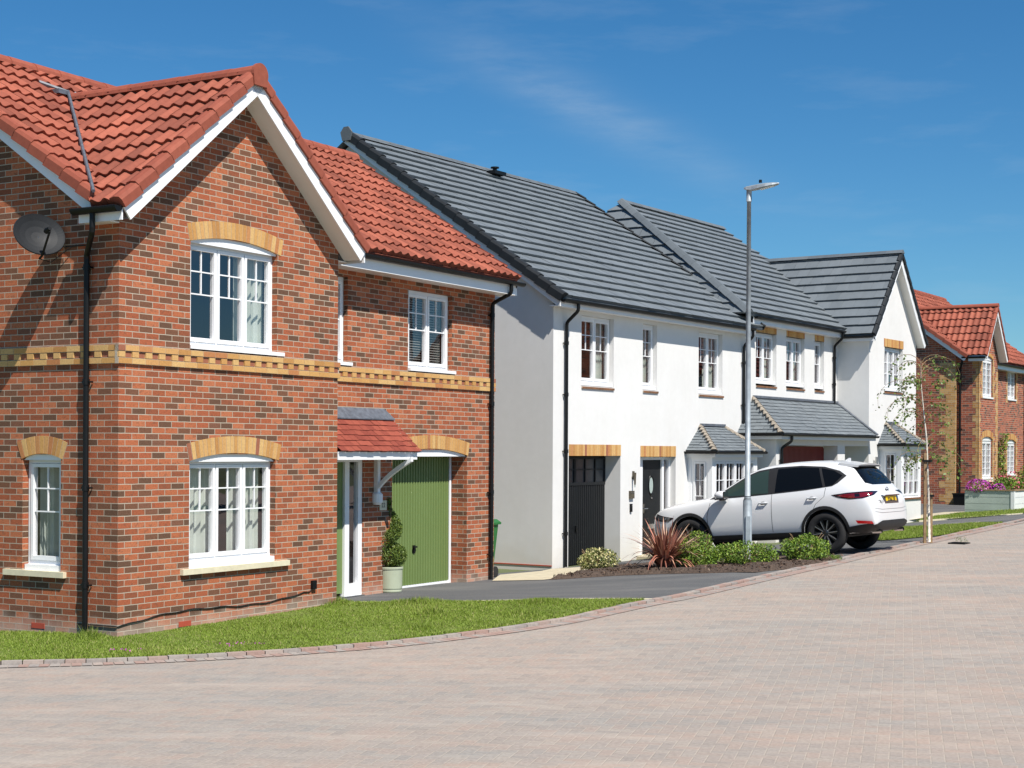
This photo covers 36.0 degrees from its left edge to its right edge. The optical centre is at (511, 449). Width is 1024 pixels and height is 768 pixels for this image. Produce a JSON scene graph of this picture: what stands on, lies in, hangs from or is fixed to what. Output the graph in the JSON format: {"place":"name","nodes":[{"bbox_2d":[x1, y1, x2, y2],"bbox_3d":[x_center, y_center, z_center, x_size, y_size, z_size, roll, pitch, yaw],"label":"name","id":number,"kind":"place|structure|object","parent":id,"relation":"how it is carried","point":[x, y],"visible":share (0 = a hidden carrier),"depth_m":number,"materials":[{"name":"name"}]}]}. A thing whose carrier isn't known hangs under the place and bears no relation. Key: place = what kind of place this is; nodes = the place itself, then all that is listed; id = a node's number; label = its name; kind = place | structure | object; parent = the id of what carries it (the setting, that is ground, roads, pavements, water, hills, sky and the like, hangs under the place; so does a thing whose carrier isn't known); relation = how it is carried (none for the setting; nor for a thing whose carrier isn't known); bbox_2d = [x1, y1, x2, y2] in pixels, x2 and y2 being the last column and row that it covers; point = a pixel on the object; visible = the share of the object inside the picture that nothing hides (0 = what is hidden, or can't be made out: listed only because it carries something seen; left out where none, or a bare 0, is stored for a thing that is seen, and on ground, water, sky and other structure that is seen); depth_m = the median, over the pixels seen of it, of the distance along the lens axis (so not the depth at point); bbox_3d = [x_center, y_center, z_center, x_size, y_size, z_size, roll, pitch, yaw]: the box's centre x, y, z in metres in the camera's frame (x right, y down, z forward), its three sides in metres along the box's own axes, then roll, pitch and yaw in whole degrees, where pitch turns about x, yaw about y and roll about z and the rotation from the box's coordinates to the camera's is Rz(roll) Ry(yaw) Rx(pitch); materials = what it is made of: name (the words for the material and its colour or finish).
{"place":"outdoors","nodes":[
{"label":"outdoors","id":0,"kind":"place"},
{"bbox_2d":[0,595,644,660],"bbox_3d":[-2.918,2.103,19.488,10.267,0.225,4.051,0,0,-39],"label":"grass","id":1,"kind":"structure","parent":0,"point":[424,608],"depth_m":19.11,"materials":[{"name":"green plant"}]},
{"bbox_2d":[0,518,965,664],"bbox_3d":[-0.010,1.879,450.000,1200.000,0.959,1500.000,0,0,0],"label":"ground","id":2,"kind":"structure","parent":0,"point":[510,570],"depth_m":30.80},
{"bbox_2d":[0,54,525,636],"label":"brick house","id":3,"kind":"structure","parent":2,"relation":"on","point":[246,350],"depth_m":20.26,"materials":[{"name":"red brick"}]},
{"bbox_2d":[25,460,60,570],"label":"window","id":4,"kind":"structure","parent":3,"relation":"in","point":[44,475],"depth_m":19.26,"materials":[{"name":"white plastic"}]},
{"bbox_2d":[13,214,84,262],"bbox_3d":[-5.478,-2.511,18.552,0.630,0.555,0.636,0,0,30],"label":"satellite dish","id":5,"kind":"object","parent":3,"relation":"attached to","point":[40,235],"visible":1,"depth_m":18.62,"materials":[{"name":"grey metal"}]},
{"bbox_2d":[189,461,273,568],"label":"window","id":6,"kind":"structure","parent":3,"relation":"in","point":[229,502],"depth_m":20.45,"materials":[{"name":"white plastic"}]},
{"bbox_2d":[190,242,284,355],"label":"window","id":7,"kind":"structure","parent":3,"relation":"in","point":[231,290],"depth_m":20.79,"materials":[{"name":"white plastic"}]},
{"bbox_2d":[338,276,352,365],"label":"window","id":8,"kind":"structure","parent":3,"relation":"in","point":[340,279],"depth_m":23.22,"materials":[{"name":"white plastic"}]},
{"bbox_2d":[337,460,364,597],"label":"front door","id":9,"kind":"structure","parent":3,"relation":"in","point":[349,472],"depth_m":23.43,"materials":[{"name":"white plastic"}]},
{"bbox_2d":[392,456,450,587],"bbox_3d":[-1.568,1.072,25.366,0.100,2.300,2.150,0,0,30],"label":"garage door","id":10,"kind":"structure","parent":3,"relation":"in","point":[421,490],"depth_m":25.60,"materials":[{"name":"green metal"}]},
{"bbox_2d":[408,290,455,374],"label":"window","id":11,"kind":"structure","parent":3,"relation":"in","point":[427,312],"depth_m":25.51,"materials":[{"name":"white plastic"}]},
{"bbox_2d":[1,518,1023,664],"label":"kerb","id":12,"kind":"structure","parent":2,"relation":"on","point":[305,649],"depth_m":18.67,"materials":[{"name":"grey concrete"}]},
{"bbox_2d":[337,126,767,569],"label":"rendered house","id":13,"kind":"structure","parent":2,"relation":"on","point":[620,352],"depth_m":32.67,"materials":[{"name":"paint"}]},
{"bbox_2d":[568,457,604,565],"bbox_3d":[1.365,1.242,31.828,0.090,2.190,1.990,0,0,34],"label":"garage door","id":14,"kind":"structure","parent":13,"relation":"in","point":[586,484],"depth_m":32.01,"materials":[{"name":"grey"}]},
{"bbox_2d":[581,316,612,386],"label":"window","id":15,"kind":"structure","parent":13,"relation":"in","point":[595,331],"depth_m":32.20,"materials":[{"name":"white plastic"}]},
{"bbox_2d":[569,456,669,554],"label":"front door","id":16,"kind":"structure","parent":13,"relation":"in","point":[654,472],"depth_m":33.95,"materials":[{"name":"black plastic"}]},
{"bbox_2d":[629,504,632,511],"bbox_3d":[2.483,1.218,32.805,0.045,0.170,0.070,0,0,34],"label":"door bell","id":17,"kind":"object","parent":13,"relation":"attached to","point":[630,507],"depth_m":32.79,"materials":[{"name":"black plastic"}]},
{"bbox_2d":[629,491,634,498],"bbox_3d":[2.494,0.943,32.810,0.055,0.160,0.160,0,0,34],"label":"letter box","id":18,"kind":"object","parent":13,"relation":"attached to","point":[631,494],"visible":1,"depth_m":32.76,"materials":[{"name":"metal"}]},
{"bbox_2d":[632,471,635,486],"bbox_3d":[2.539,0.623,32.856,0.078,0.340,0.148,0,0,-15],"label":"wall lantern","id":19,"kind":"object","parent":13,"relation":"attached to","point":[633,475],"depth_m":32.80,"materials":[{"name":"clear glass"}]},
{"bbox_2d":[643,324,655,389],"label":"window","id":20,"kind":"structure","parent":13,"relation":"in","point":[647,329],"depth_m":33.74,"materials":[{"name":"white plastic"}]},
{"bbox_2d":[691,459,707,500],"bbox_3d":[4.153,0.867,34.810,0.400,1.310,0.110,0,0,34],"label":"window","id":21,"kind":"structure","parent":13,"relation":"in","point":[694,461],"depth_m":34.81,"materials":[{"name":"white plastic"}]},
{"bbox_2d":[698,332,721,394],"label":"window","id":22,"kind":"structure","parent":13,"relation":"in","point":[708,343],"depth_m":36.31,"materials":[{"name":"white plastic"}]},
{"bbox_2d":[696,459,754,499],"bbox_3d":[4.816,0.935,35.733,0.600,1.680,2.100,0,0,34],"label":"window","id":23,"kind":"structure","parent":13,"relation":"in","point":[727,472],"depth_m":35.49,"materials":[{"name":"white plastic"}]},
{"bbox_2d":[606,198,929,542],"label":"rendered house","id":24,"kind":"structure","parent":2,"relation":"on","point":[835,338],"depth_m":41.67,"materials":[{"name":"paint"}]},
{"bbox_2d":[756,333,775,386],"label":"window","id":25,"kind":"structure","parent":24,"relation":"in","point":[762,380],"depth_m":38.55,"materials":[{"name":"white plastic"}]},
{"bbox_2d":[756,337,803,388],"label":"window","id":26,"kind":"structure","parent":24,"relation":"in","point":[790,383],"depth_m":39.86,"materials":[{"name":"white plastic"}]},
{"bbox_2d":[783,446,823,463],"bbox_3d":[6.990,1.047,38.595,0.090,2.240,3.300,0,0,34],"label":"garage door","id":27,"kind":"structure","parent":24,"relation":"in","point":[791,454],"depth_m":38.86,"materials":[{"name":"red plastic"}]},
{"bbox_2d":[786,341,822,390],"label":"window","id":28,"kind":"structure","parent":24,"relation":"in","point":[817,387],"depth_m":41.29,"materials":[{"name":"white plastic"}]},
{"bbox_2d":[883,451,896,486],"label":"window","id":29,"kind":"structure","parent":24,"relation":"in","point":[885,453],"depth_m":42.07,"materials":[{"name":"white plastic"}]},
{"bbox_2d":[884,347,900,392],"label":"window","id":30,"kind":"structure","parent":24,"relation":"in","point":[890,354],"depth_m":43.28,"materials":[{"name":"white plastic"}]},
{"bbox_2d":[887,451,918,499],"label":"window","id":31,"kind":"structure","parent":24,"relation":"in","point":[910,482],"depth_m":42.53,"materials":[{"name":"white plastic"}]},
{"bbox_2d":[922,453,932,542],"bbox_3d":[8.315,1.064,31.550,0.180,1.980,0.100,0,0,0],"label":"tree stake","id":32,"kind":"object","parent":2,"relation":"on","point":[925,461],"visible":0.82,"depth_m":31.52,"materials":[{"name":"brown wood"}]},
{"bbox_2d":[927,493,933,542],"bbox_3d":[8.390,1.465,31.650,0.155,1.180,0.100,0,0,0],"label":"tree stake","id":33,"kind":"object","parent":2,"relation":"on","point":[931,512],"visible":0.82,"depth_m":31.63,"materials":[{"name":"brown wood"}]},
{"bbox_2d":[914,289,1023,504],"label":"brick house","id":34,"kind":"structure","parent":2,"relation":"on","point":[984,402],"depth_m":53.73,"materials":[{"name":"red brick"}]},
{"bbox_2d":[982,441,992,479],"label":"window","id":35,"kind":"structure","parent":34,"relation":"in","point":[986,445],"depth_m":54.20,"materials":[{"name":"white plastic"}]},
{"bbox_2d":[983,360,993,398],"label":"window","id":36,"kind":"structure","parent":34,"relation":"in","point":[986,364],"depth_m":54.20,"materials":[{"name":"white plastic"}]},
{"bbox_2d":[1007,443,1015,475],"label":"window","id":37,"kind":"structure","parent":34,"relation":"in","point":[1010,449],"depth_m":58.95,"materials":[{"name":"white plastic"}]},
{"bbox_2d":[1008,372,1016,400],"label":"window","id":38,"kind":"structure","parent":34,"relation":"in","point":[1010,375],"depth_m":58.94,"materials":[{"name":"white plastic"}]},
{"bbox_2d":[963,489,1023,511],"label":"raised planter","id":39,"kind":"object","parent":2,"relation":"on","point":[989,499],"visible":0.63,"depth_m":44.32,"materials":[{"name":"green wood"}]},
{"bbox_2d":[965,479,990,492],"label":"flower clump","id":40,"kind":"object","parent":39,"relation":"in","point":[977,482],"visible":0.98,"depth_m":44.58,"materials":[{"name":"purple plant"}]},
{"bbox_2d":[991,483,1005,489],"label":"flower clump","id":41,"kind":"object","parent":39,"relation":"in","point":[995,486],"visible":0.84,"depth_m":44.47,"materials":[{"name":"purple plant"}]},
{"bbox_2d":[990,475,1021,489],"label":"shrub","id":42,"kind":"object","parent":39,"relation":"in","point":[1012,483],"visible":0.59,"depth_m":44.72,"materials":[{"name":"green plant"}]},
{"bbox_2d":[988,471,1023,489],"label":"shrub","id":43,"kind":"object","parent":39,"relation":"in","point":[1020,480],"visible":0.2,"depth_m":45.65,"materials":[{"name":"green plant"}]},
{"bbox_2d":[997,433,1009,478],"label":"climbing plant","id":44,"kind":"object","parent":2,"relation":"on","point":[1002,470],"visible":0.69,"depth_m":57.03,"materials":[{"name":"green plant"}]},
{"bbox_2d":[1015,465,1023,487],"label":"shrub","id":45,"kind":"object","parent":2,"relation":"on","point":[1020,471],"visible":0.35,"depth_m":55.36,"materials":[{"name":"green plant"}]},
{"bbox_2d":[0,522,1023,767],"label":"road","id":46,"kind":"structure","parent":0,"point":[908,658],"depth_m":14.61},
{"bbox_2d":[0,521,1023,667],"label":"road border","id":47,"kind":"object","parent":46,"relation":"on","point":[545,625],"visible":1,"depth_m":19.40,"materials":[{"name":"beige concrete"}]},
{"bbox_2d":[875,354,965,541],"bbox_3d":[8.191,-0.036,31.635,1.543,3.780,1.517,0,0,-32],"label":"birch tree","id":48,"kind":"object","parent":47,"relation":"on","point":[916,458],"visible":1,"depth_m":31.59,"materials":[{"name":"green plant"}]},
{"bbox_2d":[948,542,969,544],"bbox_3d":[8.940,1.875,31.500,0.340,0.038,0.360,0,0,34],"label":"drain grate","id":49,"kind":"object","parent":46,"relation":"on","point":[963,543],"visible":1,"depth_m":31.40,"materials":[{"name":"black metal"}]},
{"bbox_2d":[0,0,1023,353],"label":"sky","id":50,"kind":"structure","parent":0,"point":[879,125],"materials":[{"name":"blue"}]},
{"bbox_2d":[492,567,584,580],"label":"slab path","id":51,"kind":"structure","parent":0,"point":[543,574],"depth_m":27.65,"materials":[{"name":"beige concrete"}]},
{"bbox_2d":[345,536,937,600],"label":"driveway","id":52,"kind":"structure","parent":0,"point":[645,586],"depth_m":24.24,"materials":[{"name":"grey asphalt"}]},
{"bbox_2d":[382,566,402,592],"bbox_3d":[-1.871,1.996,24.220,0.396,0.392,0.396,0,0,0],"label":"plant pot","id":53,"kind":"object","parent":52,"relation":"on","point":[392,579],"visible":0.85,"depth_m":24.05,"materials":[{"name":"white ceramic"}]},
{"bbox_2d":[380,497,407,566],"bbox_3d":[-1.856,1.300,24.215,0.515,1.164,0.519,0,0,0],"label":"topiary conifer","id":54,"kind":"object","parent":53,"relation":"on","point":[392,545],"visible":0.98,"depth_m":24.11,"materials":[{"name":"green plant"}]},
{"bbox_2d":[493,519,500,576],"bbox_3d":[-0.623,1.720,27.475,0.680,1.030,0.708,0,0,30],"label":"wheelie bin","id":55,"kind":"object","parent":52,"relation":"on","point":[495,569],"visible":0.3,"depth_m":27.46,"materials":[{"name":"green plastic"}]},
{"bbox_2d":[354,513,1022,601],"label":"path edging","id":56,"kind":"object","parent":52,"relation":"on","point":[919,521],"visible":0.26,"depth_m":41.22,"materials":[{"name":"concrete"}]},
{"bbox_2d":[549,553,843,579],"bbox_3d":[3.264,2.012,26.935,4.221,0.342,3.776,0,0,21],"label":"planting bed","id":57,"kind":"object","parent":52,"relation":"on","point":[774,565],"visible":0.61,"depth_m":26.18,"materials":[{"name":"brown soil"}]},
{"bbox_2d":[576,547,620,569],"bbox_3d":[1.524,1.940,27.716,0.801,0.459,0.728,0,0,0],"label":"shrub","id":58,"kind":"object","parent":57,"relation":"on","point":[594,558],"visible":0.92,"depth_m":27.61,"materials":[{"name":"green plant"}]},
{"bbox_2d":[623,518,705,569],"bbox_3d":[2.644,1.601,27.003,1.702,0.926,1.589,0,0,0],"label":"flax plant","id":59,"kind":"object","parent":57,"relation":"on","point":[664,548],"visible":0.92,"depth_m":26.76,"materials":[{"name":"red plant"}]},
{"bbox_2d":[672,542,721,566],"bbox_3d":[3.111,1.823,27.029,0.966,0.477,0.871,0,0,0],"label":"shrub","id":60,"kind":"object","parent":57,"relation":"on","point":[701,549],"visible":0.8,"depth_m":26.87,"materials":[{"name":"green plant"}]},
{"bbox_2d":[680,530,719,560],"bbox_3d":[3.253,1.749,27.970,0.790,0.666,0.704,0,0,-33],"label":"shrub","id":61,"kind":"object","parent":57,"relation":"on","point":[698,539],"visible":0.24,"depth_m":27.85,"materials":[{"name":"green plant"}]},
{"bbox_2d":[706,540,779,564],"bbox_3d":[3.958,1.778,26.945,1.286,0.467,0.885,0,0,0],"label":"shrub","id":62,"kind":"object","parent":57,"relation":"on","point":[730,554],"visible":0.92,"depth_m":26.83,"materials":[{"name":"green plant"}]},
{"bbox_2d":[743,180,778,558],"bbox_3d":[4.342,-1.245,27.521,0.620,6.930,0.230,0,0,21],"label":"street lamp","id":63,"kind":"object","parent":57,"relation":"on","point":[747,517],"visible":0.98,"depth_m":27.56,"materials":[{"name":"metal"}]},
{"bbox_2d":[746,516,749,544],"bbox_3d":[4.123,1.419,27.524,0.080,0.500,0.011,0,0,0],"label":"access door","id":64,"kind":"structure","parent":63,"relation":"in","point":[747,517],"depth_m":27.52,"materials":[{"name":"metal"}]},
{"bbox_2d":[779,532,830,559],"bbox_3d":[5.085,1.699,27.355,0.941,0.521,0.780,0,0,0],"label":"shrub","id":65,"kind":"object","parent":57,"relation":"on","point":[794,547],"visible":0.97,"depth_m":27.20,"materials":[{"name":"green plant"}]},
{"bbox_2d":[824,554,841,559],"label":"weeds","id":66,"kind":"object","parent":57,"relation":"on","point":[837,557],"visible":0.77,"depth_m":27.48,"materials":[{"name":"green plant"}]},
{"bbox_2d":[654,458,906,553],"bbox_3d":[5.096,1.141,30.474,4.730,1.748,2.283,-5,-3,34],"label":"parked car","id":67,"kind":"object","parent":52,"relation":"on","point":[839,504],"visible":0.91,"depth_m":29.39,"materials":[{"name":"white paint"}]},
{"bbox_2d":[911,511,964,519],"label":"patio slabs","id":68,"kind":"structure","parent":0,"point":[942,513],"depth_m":45.78,"materials":[{"name":"beige concrete"}]},
{"bbox_2d":[921,504,964,514],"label":"side driveway","id":69,"kind":"structure","parent":0,"point":[938,508],"depth_m":50.43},
{"bbox_2d":[952,493,964,504],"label":"storage box","id":70,"kind":"object","parent":69,"relation":"on","point":[958,498],"visible":0.43,"depth_m":52.73,"materials":[{"name":"black plastic"}]},
{"bbox_2d":[904,513,1023,525],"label":"footpath","id":71,"kind":"structure","parent":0,"point":[1005,518],"depth_m":39.69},
{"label":"verge soil","id":72,"kind":"structure","parent":0,"visible":0},
{"bbox_2d":[878,521,1004,539],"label":"grass","id":73,"kind":"structure","parent":72,"relation":"on","point":[909,531],"depth_m":35.30,"materials":[{"name":"green plant"}]},
{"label":"bank soil","id":74,"kind":"structure","parent":0,"visible":0},
{"bbox_2d":[916,507,1023,520],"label":"grass","id":75,"kind":"structure","parent":74,"relation":"on","point":[979,513],"depth_m":42.25,"materials":[{"name":"green plant"}]}
]}

